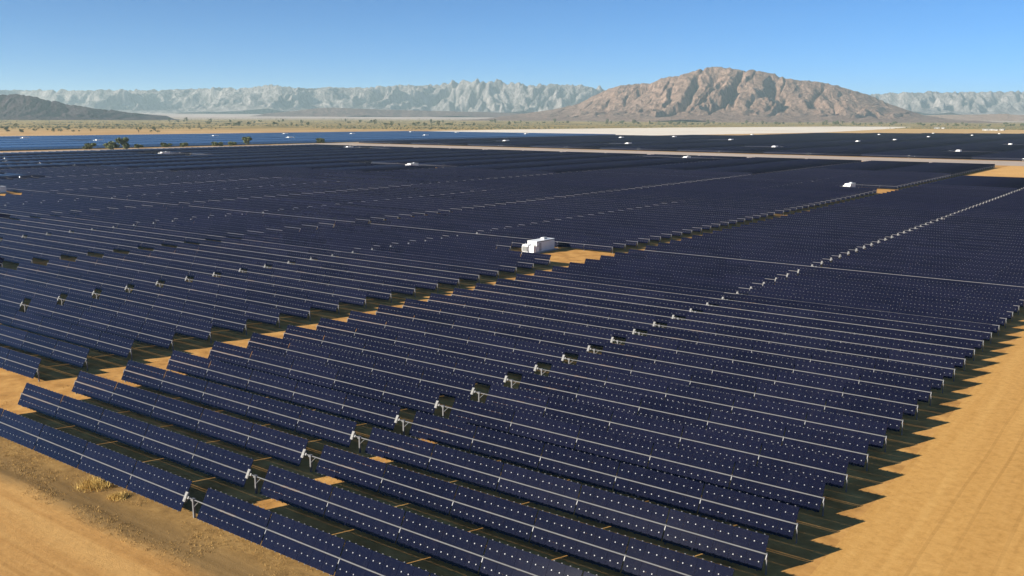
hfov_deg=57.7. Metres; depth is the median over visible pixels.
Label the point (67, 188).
solar tracker
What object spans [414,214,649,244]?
solar tracker
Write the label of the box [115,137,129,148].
roadside tree
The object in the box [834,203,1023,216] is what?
solar tracker
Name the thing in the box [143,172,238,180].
solar tracker
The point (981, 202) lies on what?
solar tracker
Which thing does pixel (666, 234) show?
solar tracker
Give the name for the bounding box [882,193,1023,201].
solar tracker
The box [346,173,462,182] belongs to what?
solar tracker
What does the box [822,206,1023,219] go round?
solar tracker
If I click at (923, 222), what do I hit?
solar tracker
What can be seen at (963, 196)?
solar tracker
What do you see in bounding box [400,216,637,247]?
solar tracker
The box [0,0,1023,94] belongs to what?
sky
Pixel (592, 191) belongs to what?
solar tracker
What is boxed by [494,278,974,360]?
solar tracker
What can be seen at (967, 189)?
solar tracker
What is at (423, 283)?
solar tracker
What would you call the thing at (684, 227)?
solar tracker
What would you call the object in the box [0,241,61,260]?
solar tracker
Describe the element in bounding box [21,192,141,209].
solar tracker
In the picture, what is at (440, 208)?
solar tracker
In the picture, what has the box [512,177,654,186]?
solar tracker
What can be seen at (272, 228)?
solar tracker
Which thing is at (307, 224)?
solar tracker
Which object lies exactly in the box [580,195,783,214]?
solar tracker
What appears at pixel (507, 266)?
solar tracker
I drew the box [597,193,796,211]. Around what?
solar tracker
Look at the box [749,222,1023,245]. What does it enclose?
solar tracker
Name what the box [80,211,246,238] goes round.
solar tracker
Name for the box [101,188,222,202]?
solar tracker
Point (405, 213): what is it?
solar tracker
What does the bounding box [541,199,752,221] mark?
solar tracker
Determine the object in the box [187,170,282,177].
solar tracker
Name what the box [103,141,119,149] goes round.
roadside bush
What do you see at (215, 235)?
solar tracker
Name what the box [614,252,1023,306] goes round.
solar tracker
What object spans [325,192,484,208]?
solar tracker
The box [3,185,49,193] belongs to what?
solar tracker
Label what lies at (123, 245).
solar tracker
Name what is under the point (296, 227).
solar tracker
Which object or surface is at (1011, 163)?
dirt road
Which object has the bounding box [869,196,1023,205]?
solar tracker
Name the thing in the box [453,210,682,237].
solar tracker
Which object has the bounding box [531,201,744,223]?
solar tracker
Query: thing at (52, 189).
solar tracker
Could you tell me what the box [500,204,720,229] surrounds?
solar tracker
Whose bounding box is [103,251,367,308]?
solar tracker
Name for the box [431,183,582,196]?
solar tracker
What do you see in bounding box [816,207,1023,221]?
solar tracker
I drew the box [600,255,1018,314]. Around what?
solar tracker
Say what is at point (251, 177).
solar tracker
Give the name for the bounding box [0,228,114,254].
solar tracker
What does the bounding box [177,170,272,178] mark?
solar tracker
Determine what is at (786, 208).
solar tracker
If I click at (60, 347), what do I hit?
solar tracker
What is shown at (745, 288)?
solar tracker
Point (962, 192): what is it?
solar tracker
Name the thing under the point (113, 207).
solar tracker
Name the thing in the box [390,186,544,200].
solar tracker
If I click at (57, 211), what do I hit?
solar tracker
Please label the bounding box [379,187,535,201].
solar tracker
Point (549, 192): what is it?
solar tracker
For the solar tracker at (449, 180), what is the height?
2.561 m
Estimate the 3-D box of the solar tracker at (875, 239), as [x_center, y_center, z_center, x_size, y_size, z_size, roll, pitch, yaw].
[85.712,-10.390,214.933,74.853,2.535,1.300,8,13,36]
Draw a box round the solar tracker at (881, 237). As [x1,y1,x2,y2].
[740,224,1023,249]
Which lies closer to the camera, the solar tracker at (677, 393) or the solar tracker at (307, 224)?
the solar tracker at (677, 393)
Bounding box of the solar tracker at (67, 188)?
[0,181,78,191]
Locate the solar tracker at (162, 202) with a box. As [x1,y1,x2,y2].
[58,190,178,206]
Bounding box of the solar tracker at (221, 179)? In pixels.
[132,173,227,181]
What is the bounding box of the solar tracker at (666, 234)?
[441,211,671,239]
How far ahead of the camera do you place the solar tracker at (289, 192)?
357.47 m
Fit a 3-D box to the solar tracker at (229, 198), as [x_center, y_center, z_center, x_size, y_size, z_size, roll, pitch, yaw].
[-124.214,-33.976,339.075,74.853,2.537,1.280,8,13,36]
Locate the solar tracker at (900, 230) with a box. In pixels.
[765,219,1023,239]
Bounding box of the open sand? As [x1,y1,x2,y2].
[968,166,1023,177]
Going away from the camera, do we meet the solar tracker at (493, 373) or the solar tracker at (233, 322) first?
the solar tracker at (493, 373)
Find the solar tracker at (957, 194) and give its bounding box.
[891,191,1023,198]
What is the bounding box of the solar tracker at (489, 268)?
[242,235,499,277]
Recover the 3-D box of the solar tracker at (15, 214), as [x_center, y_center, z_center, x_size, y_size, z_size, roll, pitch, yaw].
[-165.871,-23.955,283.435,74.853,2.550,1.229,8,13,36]
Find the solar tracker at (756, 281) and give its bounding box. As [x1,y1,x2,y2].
[585,259,1012,319]
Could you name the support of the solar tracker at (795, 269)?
on the ground at (820, 537)
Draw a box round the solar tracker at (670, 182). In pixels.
[533,175,673,184]
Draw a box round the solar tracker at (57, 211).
[0,202,69,216]
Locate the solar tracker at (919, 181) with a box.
[764,173,920,184]
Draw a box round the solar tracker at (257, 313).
[17,261,280,327]
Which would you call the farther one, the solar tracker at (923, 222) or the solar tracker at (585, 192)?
the solar tracker at (585, 192)
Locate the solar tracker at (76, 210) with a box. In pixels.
[0,199,88,215]
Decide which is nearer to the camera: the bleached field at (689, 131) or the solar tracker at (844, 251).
the solar tracker at (844, 251)
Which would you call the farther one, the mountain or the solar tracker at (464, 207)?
the mountain
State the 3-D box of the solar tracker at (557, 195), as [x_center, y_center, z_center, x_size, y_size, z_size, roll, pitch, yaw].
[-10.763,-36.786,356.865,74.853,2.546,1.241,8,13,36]
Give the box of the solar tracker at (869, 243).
[722,228,1023,255]
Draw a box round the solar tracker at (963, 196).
[887,192,1023,199]
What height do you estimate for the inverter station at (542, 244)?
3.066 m
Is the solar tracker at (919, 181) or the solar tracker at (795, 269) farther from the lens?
the solar tracker at (919, 181)
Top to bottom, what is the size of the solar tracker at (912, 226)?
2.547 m
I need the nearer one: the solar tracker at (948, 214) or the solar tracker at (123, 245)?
the solar tracker at (123, 245)
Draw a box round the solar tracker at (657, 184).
[519,176,661,186]
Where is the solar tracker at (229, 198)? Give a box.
[115,187,236,200]
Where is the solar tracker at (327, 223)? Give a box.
[168,204,334,226]
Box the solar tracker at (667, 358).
[376,304,918,419]
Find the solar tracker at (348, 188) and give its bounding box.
[237,179,357,190]
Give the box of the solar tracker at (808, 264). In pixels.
[645,245,1023,288]
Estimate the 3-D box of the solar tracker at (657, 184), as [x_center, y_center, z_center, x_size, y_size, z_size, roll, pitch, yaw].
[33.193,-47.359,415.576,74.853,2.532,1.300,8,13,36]
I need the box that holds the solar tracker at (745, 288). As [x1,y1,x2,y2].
[568,262,1006,327]
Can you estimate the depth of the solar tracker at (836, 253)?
190.56 m
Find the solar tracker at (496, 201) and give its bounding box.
[347,190,505,205]
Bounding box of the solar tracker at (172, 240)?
[20,216,184,246]
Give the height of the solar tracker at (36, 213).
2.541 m
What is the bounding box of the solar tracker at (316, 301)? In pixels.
[76,254,340,314]
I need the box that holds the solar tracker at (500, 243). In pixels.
[334,224,511,249]
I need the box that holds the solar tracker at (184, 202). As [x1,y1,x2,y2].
[73,189,193,205]
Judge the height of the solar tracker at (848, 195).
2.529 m
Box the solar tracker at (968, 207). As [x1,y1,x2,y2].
[855,199,1023,208]
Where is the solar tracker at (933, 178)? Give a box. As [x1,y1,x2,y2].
[794,171,934,180]
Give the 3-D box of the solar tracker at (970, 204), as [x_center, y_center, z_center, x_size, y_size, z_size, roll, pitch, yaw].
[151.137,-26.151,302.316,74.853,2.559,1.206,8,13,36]
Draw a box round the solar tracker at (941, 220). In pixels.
[801,211,1023,227]
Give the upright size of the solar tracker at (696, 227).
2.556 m
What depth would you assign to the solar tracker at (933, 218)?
265.03 m
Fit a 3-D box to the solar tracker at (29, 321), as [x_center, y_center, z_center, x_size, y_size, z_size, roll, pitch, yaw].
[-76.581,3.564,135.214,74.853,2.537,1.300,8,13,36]
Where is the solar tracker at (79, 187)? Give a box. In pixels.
[0,179,92,189]
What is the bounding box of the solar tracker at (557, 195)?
[413,185,565,198]
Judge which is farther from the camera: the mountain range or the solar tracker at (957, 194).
the mountain range
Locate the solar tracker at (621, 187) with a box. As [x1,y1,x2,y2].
[482,179,627,189]
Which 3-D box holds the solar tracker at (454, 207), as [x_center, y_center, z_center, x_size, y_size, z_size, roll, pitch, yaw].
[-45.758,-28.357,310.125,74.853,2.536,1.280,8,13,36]
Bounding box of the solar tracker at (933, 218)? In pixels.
[810,209,1023,224]
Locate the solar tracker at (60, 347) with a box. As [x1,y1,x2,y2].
[0,324,89,370]
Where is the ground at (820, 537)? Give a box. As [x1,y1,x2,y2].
[0,113,1023,575]
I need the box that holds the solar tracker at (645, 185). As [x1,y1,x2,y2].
[505,177,648,188]
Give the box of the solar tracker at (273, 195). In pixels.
[155,184,276,197]
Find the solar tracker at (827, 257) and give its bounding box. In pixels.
[670,240,1023,278]
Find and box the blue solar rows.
[0,131,615,150]
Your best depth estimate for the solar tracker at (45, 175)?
442.12 m
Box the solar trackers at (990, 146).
[0,133,1023,266]
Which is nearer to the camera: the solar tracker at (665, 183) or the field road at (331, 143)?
the solar tracker at (665, 183)
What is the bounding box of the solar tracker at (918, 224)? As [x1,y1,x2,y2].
[787,214,1023,232]
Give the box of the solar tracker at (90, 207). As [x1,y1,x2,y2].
[0,196,106,212]
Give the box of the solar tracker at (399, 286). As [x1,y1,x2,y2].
[153,245,416,297]
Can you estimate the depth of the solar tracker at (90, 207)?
295.48 m
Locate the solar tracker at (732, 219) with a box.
[521,202,736,225]
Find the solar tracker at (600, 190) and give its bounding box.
[457,181,606,192]
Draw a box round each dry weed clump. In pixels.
[68,475,113,492]
[105,491,128,501]
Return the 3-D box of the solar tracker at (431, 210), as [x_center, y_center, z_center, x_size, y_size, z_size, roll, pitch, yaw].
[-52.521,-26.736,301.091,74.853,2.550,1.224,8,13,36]
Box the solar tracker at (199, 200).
[87,188,208,203]
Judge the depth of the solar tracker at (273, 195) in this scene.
348.96 m
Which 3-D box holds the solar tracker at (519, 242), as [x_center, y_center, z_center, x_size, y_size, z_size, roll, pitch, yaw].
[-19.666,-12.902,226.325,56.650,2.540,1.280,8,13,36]
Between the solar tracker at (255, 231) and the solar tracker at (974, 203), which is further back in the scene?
the solar tracker at (974, 203)
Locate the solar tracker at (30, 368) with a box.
[0,346,41,381]
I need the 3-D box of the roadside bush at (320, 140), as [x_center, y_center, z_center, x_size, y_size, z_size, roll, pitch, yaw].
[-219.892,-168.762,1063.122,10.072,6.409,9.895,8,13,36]
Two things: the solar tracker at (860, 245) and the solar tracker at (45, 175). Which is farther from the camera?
the solar tracker at (45, 175)
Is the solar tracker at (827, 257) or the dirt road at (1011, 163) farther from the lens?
the dirt road at (1011, 163)
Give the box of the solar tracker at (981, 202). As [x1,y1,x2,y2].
[874,195,1023,203]
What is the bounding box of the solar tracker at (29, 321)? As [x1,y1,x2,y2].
[0,306,133,360]
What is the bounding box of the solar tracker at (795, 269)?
[628,249,1023,299]
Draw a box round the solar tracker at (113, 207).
[5,193,123,211]
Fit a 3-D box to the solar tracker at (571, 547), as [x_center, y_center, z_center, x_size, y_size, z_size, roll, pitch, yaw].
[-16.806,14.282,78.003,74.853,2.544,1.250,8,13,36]
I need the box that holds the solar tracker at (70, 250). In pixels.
[0,235,89,258]
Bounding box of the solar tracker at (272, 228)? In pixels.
[117,208,283,233]
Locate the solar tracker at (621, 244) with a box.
[386,218,625,250]
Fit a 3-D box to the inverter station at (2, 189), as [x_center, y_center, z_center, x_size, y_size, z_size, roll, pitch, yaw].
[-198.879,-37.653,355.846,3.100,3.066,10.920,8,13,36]
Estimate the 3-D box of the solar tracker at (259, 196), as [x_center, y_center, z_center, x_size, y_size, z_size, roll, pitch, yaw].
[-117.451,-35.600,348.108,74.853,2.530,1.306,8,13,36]
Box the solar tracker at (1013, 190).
[918,185,1023,191]
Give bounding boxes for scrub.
[0,118,1023,129]
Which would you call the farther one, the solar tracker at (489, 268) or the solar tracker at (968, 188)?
the solar tracker at (968, 188)
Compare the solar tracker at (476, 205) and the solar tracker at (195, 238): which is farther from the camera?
the solar tracker at (476, 205)
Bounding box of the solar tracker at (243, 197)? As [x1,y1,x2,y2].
[129,186,250,199]
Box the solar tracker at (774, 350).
[427,293,943,392]
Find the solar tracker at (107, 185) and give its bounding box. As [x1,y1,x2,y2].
[27,178,120,188]
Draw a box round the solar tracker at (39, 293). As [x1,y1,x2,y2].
[0,278,212,342]
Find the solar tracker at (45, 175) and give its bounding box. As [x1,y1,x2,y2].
[0,171,56,177]
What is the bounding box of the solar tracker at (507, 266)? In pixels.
[262,232,517,274]
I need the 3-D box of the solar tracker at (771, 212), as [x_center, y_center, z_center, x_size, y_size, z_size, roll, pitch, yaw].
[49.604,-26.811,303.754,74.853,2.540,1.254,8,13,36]
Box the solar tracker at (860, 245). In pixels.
[712,230,1023,261]
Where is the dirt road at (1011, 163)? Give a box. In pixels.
[301,143,1023,165]
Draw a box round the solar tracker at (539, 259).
[300,228,550,265]
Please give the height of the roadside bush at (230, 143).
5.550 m
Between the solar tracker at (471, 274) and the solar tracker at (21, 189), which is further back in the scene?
the solar tracker at (21, 189)
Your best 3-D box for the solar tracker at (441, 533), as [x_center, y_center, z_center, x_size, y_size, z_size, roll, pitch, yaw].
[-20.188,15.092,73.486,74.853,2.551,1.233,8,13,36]
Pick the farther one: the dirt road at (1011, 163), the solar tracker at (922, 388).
the dirt road at (1011, 163)
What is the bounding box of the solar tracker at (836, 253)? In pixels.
[681,237,1023,274]
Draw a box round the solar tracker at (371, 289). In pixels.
[128,248,392,302]
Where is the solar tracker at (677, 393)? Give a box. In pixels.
[316,317,887,451]
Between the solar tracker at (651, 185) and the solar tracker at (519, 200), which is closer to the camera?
the solar tracker at (519, 200)
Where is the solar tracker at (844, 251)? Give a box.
[692,235,1023,268]
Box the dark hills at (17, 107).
[0,94,179,119]
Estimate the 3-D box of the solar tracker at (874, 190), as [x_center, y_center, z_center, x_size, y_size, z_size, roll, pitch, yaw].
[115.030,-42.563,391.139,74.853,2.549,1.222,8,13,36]
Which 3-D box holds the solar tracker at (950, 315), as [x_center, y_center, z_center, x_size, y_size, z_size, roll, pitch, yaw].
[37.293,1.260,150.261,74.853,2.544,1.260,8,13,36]
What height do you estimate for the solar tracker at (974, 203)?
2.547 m
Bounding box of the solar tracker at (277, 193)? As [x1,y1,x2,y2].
[168,183,288,196]
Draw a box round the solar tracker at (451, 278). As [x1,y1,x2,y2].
[199,240,459,285]
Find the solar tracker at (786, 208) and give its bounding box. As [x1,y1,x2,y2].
[589,194,790,211]
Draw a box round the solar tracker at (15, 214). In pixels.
[0,209,30,219]
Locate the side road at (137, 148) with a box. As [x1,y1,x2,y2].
[0,144,296,152]
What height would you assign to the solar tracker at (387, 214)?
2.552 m
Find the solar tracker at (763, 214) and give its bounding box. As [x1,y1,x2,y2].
[559,197,767,217]
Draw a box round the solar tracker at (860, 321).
[515,274,983,351]
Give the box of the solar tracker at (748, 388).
[347,310,903,434]
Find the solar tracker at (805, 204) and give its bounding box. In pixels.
[613,191,808,209]
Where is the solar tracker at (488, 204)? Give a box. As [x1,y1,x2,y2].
[336,191,495,207]
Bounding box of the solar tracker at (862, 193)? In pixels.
[687,182,864,195]
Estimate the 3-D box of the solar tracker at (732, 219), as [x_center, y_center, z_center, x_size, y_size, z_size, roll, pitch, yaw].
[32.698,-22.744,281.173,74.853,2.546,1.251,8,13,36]
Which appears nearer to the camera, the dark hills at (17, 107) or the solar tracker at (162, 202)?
the solar tracker at (162, 202)
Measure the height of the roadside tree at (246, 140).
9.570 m
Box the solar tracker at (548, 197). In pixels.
[400,186,553,199]
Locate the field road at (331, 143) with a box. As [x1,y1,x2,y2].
[312,142,358,143]
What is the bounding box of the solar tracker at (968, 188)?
[913,186,1023,193]
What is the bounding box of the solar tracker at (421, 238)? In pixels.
[317,226,495,252]
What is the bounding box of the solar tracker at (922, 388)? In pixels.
[402,298,931,405]
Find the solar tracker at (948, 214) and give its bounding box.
[828,205,1023,217]
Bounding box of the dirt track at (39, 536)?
[0,415,403,575]
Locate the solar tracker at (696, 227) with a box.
[477,207,701,233]
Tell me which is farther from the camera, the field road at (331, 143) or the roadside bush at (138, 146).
the field road at (331, 143)
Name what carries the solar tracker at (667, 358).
on the ground at (820, 537)
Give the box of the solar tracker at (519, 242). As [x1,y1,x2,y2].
[351,222,526,248]
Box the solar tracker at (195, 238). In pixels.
[41,214,206,243]
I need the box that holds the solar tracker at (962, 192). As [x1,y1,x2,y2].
[899,189,1023,197]
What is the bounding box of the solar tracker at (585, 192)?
[440,182,590,194]
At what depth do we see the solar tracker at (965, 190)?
361.06 m
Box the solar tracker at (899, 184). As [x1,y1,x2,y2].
[737,176,900,187]
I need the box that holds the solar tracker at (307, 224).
[152,206,318,228]
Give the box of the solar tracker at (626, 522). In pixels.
[121,360,768,574]
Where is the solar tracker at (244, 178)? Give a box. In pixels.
[153,171,249,179]
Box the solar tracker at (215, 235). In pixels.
[61,213,226,240]
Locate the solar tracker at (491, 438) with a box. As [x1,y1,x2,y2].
[166,350,799,543]
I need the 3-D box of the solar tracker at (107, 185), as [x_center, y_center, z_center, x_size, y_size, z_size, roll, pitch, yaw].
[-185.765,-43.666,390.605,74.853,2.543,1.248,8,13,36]
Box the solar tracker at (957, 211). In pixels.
[839,202,1023,215]
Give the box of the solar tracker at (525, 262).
[281,230,534,270]
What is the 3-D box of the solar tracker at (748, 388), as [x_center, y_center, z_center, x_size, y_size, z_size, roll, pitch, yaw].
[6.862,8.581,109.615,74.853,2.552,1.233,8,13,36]
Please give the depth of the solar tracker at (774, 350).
117.21 m
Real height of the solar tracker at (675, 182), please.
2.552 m
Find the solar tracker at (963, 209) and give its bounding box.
[850,200,1023,211]
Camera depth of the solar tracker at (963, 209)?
298.80 m
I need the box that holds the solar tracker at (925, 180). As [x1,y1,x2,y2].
[773,172,926,182]
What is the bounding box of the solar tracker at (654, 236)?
[428,213,660,242]
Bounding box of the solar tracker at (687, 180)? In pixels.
[553,173,690,182]
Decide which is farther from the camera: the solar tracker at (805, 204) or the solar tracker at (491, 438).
the solar tracker at (805, 204)
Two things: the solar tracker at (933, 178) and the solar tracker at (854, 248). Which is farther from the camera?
the solar tracker at (933, 178)
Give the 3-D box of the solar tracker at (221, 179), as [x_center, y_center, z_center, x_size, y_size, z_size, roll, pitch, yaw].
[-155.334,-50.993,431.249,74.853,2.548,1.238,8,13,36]
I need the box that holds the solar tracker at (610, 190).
[466,180,613,191]
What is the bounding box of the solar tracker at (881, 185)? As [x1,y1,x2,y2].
[732,177,897,189]
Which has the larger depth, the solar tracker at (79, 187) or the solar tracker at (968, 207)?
the solar tracker at (79, 187)
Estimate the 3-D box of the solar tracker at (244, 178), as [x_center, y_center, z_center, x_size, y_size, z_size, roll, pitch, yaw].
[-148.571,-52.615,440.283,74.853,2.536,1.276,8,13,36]
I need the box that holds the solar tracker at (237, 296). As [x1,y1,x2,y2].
[47,258,311,320]
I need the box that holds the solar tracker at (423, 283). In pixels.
[177,242,438,292]
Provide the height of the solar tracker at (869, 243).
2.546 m
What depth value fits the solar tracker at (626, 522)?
73.90 m
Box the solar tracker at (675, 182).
[540,174,679,184]
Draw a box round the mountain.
[462,67,1001,122]
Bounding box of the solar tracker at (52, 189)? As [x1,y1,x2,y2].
[0,183,64,193]
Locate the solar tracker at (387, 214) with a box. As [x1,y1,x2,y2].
[233,199,398,218]
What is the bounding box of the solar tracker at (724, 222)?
[510,203,728,227]
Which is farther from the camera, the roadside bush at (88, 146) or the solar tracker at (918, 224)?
the roadside bush at (88, 146)
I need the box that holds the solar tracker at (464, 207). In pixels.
[312,193,473,210]
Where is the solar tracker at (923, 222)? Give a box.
[794,212,1023,228]
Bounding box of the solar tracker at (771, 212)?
[568,196,774,216]
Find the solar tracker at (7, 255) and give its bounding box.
[0,249,33,263]
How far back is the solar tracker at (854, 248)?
200.25 m
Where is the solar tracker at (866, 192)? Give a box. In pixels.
[693,181,868,195]
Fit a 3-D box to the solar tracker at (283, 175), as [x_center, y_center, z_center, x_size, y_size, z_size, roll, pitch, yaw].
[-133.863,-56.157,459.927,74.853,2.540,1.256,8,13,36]
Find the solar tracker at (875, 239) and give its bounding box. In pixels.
[731,226,1023,252]
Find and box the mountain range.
[0,78,1023,114]
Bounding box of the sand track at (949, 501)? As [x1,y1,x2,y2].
[810,331,1023,575]
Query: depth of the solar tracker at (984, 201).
326.92 m
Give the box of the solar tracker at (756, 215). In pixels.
[550,198,760,218]
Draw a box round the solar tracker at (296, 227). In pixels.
[135,207,301,231]
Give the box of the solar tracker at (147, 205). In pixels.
[37,191,157,208]
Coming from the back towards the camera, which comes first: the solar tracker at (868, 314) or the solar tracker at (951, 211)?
the solar tracker at (951, 211)
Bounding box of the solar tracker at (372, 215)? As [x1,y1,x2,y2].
[219,200,384,220]
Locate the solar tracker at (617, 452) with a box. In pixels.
[208,341,825,515]
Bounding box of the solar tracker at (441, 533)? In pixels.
[18,383,597,575]
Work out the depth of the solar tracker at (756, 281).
154.74 m
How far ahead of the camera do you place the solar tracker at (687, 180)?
434.44 m
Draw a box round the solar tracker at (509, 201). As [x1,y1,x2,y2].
[358,189,515,204]
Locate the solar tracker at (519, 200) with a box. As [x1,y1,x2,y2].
[369,188,525,203]
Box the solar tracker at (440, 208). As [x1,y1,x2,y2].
[288,195,449,212]
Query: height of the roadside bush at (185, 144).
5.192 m
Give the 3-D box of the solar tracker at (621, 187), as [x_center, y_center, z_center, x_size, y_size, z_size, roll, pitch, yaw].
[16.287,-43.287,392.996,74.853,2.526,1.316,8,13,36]
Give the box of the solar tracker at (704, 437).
[247,332,848,491]
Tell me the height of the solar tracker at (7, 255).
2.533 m
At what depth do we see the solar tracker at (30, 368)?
106.74 m
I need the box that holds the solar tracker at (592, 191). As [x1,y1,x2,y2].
[449,182,598,193]
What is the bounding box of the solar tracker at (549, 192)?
[422,184,574,197]
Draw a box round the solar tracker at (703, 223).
[489,206,710,231]
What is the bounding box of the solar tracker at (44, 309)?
[0,291,174,351]
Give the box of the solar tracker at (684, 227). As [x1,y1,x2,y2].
[465,208,692,235]
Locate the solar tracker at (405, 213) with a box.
[248,198,412,217]
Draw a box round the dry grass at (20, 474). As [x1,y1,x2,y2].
[0,318,809,575]
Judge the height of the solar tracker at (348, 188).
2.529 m
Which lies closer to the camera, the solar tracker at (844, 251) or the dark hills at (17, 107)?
the solar tracker at (844, 251)
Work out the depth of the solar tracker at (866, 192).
378.49 m
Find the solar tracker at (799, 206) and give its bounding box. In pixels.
[605,192,802,210]
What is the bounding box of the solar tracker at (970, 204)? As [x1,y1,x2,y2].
[860,198,1023,207]
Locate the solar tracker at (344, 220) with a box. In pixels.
[189,203,355,224]
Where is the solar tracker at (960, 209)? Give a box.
[845,201,1023,211]
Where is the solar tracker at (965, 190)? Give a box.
[908,188,1023,194]
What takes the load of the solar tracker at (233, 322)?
on the ground at (820, 537)
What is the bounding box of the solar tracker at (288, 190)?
[192,182,312,193]
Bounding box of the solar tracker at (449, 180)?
[337,173,454,182]
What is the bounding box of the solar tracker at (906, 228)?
[773,217,1023,237]
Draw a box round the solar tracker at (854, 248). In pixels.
[702,233,1023,265]
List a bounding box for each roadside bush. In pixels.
[82,143,96,149]
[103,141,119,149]
[134,144,143,148]
[160,142,172,146]
[179,142,187,146]
[211,142,222,145]
[228,141,236,145]
[315,138,324,142]
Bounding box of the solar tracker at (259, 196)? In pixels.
[142,185,263,198]
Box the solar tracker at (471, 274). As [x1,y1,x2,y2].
[220,237,480,282]
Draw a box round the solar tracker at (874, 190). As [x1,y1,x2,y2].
[704,180,876,192]
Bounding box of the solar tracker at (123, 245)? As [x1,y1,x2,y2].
[0,223,138,251]
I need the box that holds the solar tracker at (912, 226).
[780,215,1023,235]
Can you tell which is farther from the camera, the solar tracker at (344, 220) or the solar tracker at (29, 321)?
the solar tracker at (344, 220)
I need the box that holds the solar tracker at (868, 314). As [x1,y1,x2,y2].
[534,270,991,343]
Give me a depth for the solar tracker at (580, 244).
219.87 m
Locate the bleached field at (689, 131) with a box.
[444,127,904,134]
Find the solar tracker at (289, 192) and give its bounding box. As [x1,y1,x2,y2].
[180,183,301,194]
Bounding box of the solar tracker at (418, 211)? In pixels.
[262,197,424,216]
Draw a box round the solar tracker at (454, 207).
[301,194,461,211]
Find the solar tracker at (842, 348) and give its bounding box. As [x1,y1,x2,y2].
[451,288,955,381]
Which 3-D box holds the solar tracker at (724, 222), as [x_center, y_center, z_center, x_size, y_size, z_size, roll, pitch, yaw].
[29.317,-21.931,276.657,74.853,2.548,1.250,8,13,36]
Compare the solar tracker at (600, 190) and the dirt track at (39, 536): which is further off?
the solar tracker at (600, 190)
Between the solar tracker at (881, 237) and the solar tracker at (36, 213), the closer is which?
the solar tracker at (881, 237)
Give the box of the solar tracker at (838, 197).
[656,186,841,200]
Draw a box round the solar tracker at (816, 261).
[658,242,1023,286]
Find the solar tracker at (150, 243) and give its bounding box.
[0,218,162,248]
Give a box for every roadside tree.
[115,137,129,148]
[242,136,251,144]
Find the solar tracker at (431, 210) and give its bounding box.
[275,196,437,214]
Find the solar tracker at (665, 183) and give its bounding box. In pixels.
[526,175,667,185]
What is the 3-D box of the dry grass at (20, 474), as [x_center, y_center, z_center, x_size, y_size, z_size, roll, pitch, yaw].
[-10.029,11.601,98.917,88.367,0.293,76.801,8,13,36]
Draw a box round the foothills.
[255,107,523,116]
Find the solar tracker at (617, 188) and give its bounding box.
[474,180,620,190]
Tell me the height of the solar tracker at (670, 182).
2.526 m
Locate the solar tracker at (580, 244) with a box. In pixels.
[370,220,612,253]
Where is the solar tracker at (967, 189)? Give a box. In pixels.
[910,187,1023,193]
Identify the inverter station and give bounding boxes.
[0,186,9,193]
[521,237,557,253]
[842,182,855,186]
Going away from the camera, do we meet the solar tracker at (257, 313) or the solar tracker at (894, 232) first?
the solar tracker at (257, 313)
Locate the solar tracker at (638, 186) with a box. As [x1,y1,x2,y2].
[497,178,641,188]
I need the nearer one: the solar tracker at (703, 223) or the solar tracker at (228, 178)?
the solar tracker at (703, 223)
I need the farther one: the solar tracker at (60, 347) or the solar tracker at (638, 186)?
the solar tracker at (638, 186)
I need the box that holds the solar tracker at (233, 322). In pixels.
[0,267,247,334]
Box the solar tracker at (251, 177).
[164,171,259,178]
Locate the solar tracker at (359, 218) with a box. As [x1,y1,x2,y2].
[205,201,370,223]
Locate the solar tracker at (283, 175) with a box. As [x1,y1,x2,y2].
[197,169,292,176]
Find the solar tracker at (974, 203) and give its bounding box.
[865,197,1023,206]
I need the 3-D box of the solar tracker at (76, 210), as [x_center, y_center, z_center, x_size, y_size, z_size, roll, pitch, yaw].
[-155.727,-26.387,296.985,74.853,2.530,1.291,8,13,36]
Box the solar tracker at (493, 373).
[283,325,868,470]
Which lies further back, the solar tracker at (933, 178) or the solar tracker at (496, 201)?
the solar tracker at (933, 178)
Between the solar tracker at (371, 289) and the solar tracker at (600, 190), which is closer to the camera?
the solar tracker at (371, 289)
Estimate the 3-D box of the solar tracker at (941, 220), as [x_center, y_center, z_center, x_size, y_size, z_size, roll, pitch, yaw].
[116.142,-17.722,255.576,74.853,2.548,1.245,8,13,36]
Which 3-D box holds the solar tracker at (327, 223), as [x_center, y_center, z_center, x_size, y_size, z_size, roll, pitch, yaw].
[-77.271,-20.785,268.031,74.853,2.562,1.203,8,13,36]
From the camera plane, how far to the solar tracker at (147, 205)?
310.55 m
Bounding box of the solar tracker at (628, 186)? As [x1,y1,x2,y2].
[490,178,634,189]
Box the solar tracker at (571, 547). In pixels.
[72,371,733,575]
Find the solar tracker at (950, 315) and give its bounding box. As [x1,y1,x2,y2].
[552,266,999,335]
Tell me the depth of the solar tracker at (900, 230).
234.56 m
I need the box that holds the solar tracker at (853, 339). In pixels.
[473,283,965,370]
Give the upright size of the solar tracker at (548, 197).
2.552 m
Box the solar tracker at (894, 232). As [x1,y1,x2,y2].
[757,220,1023,241]
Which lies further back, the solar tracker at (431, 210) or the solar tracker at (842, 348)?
the solar tracker at (431, 210)
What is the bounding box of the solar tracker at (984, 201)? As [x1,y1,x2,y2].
[878,194,1023,202]
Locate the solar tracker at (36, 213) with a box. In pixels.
[0,205,50,217]
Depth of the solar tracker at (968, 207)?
303.73 m
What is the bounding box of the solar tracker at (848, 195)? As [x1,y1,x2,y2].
[669,184,850,199]
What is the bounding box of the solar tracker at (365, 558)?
[0,408,437,575]
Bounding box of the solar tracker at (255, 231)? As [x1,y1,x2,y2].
[99,210,265,236]

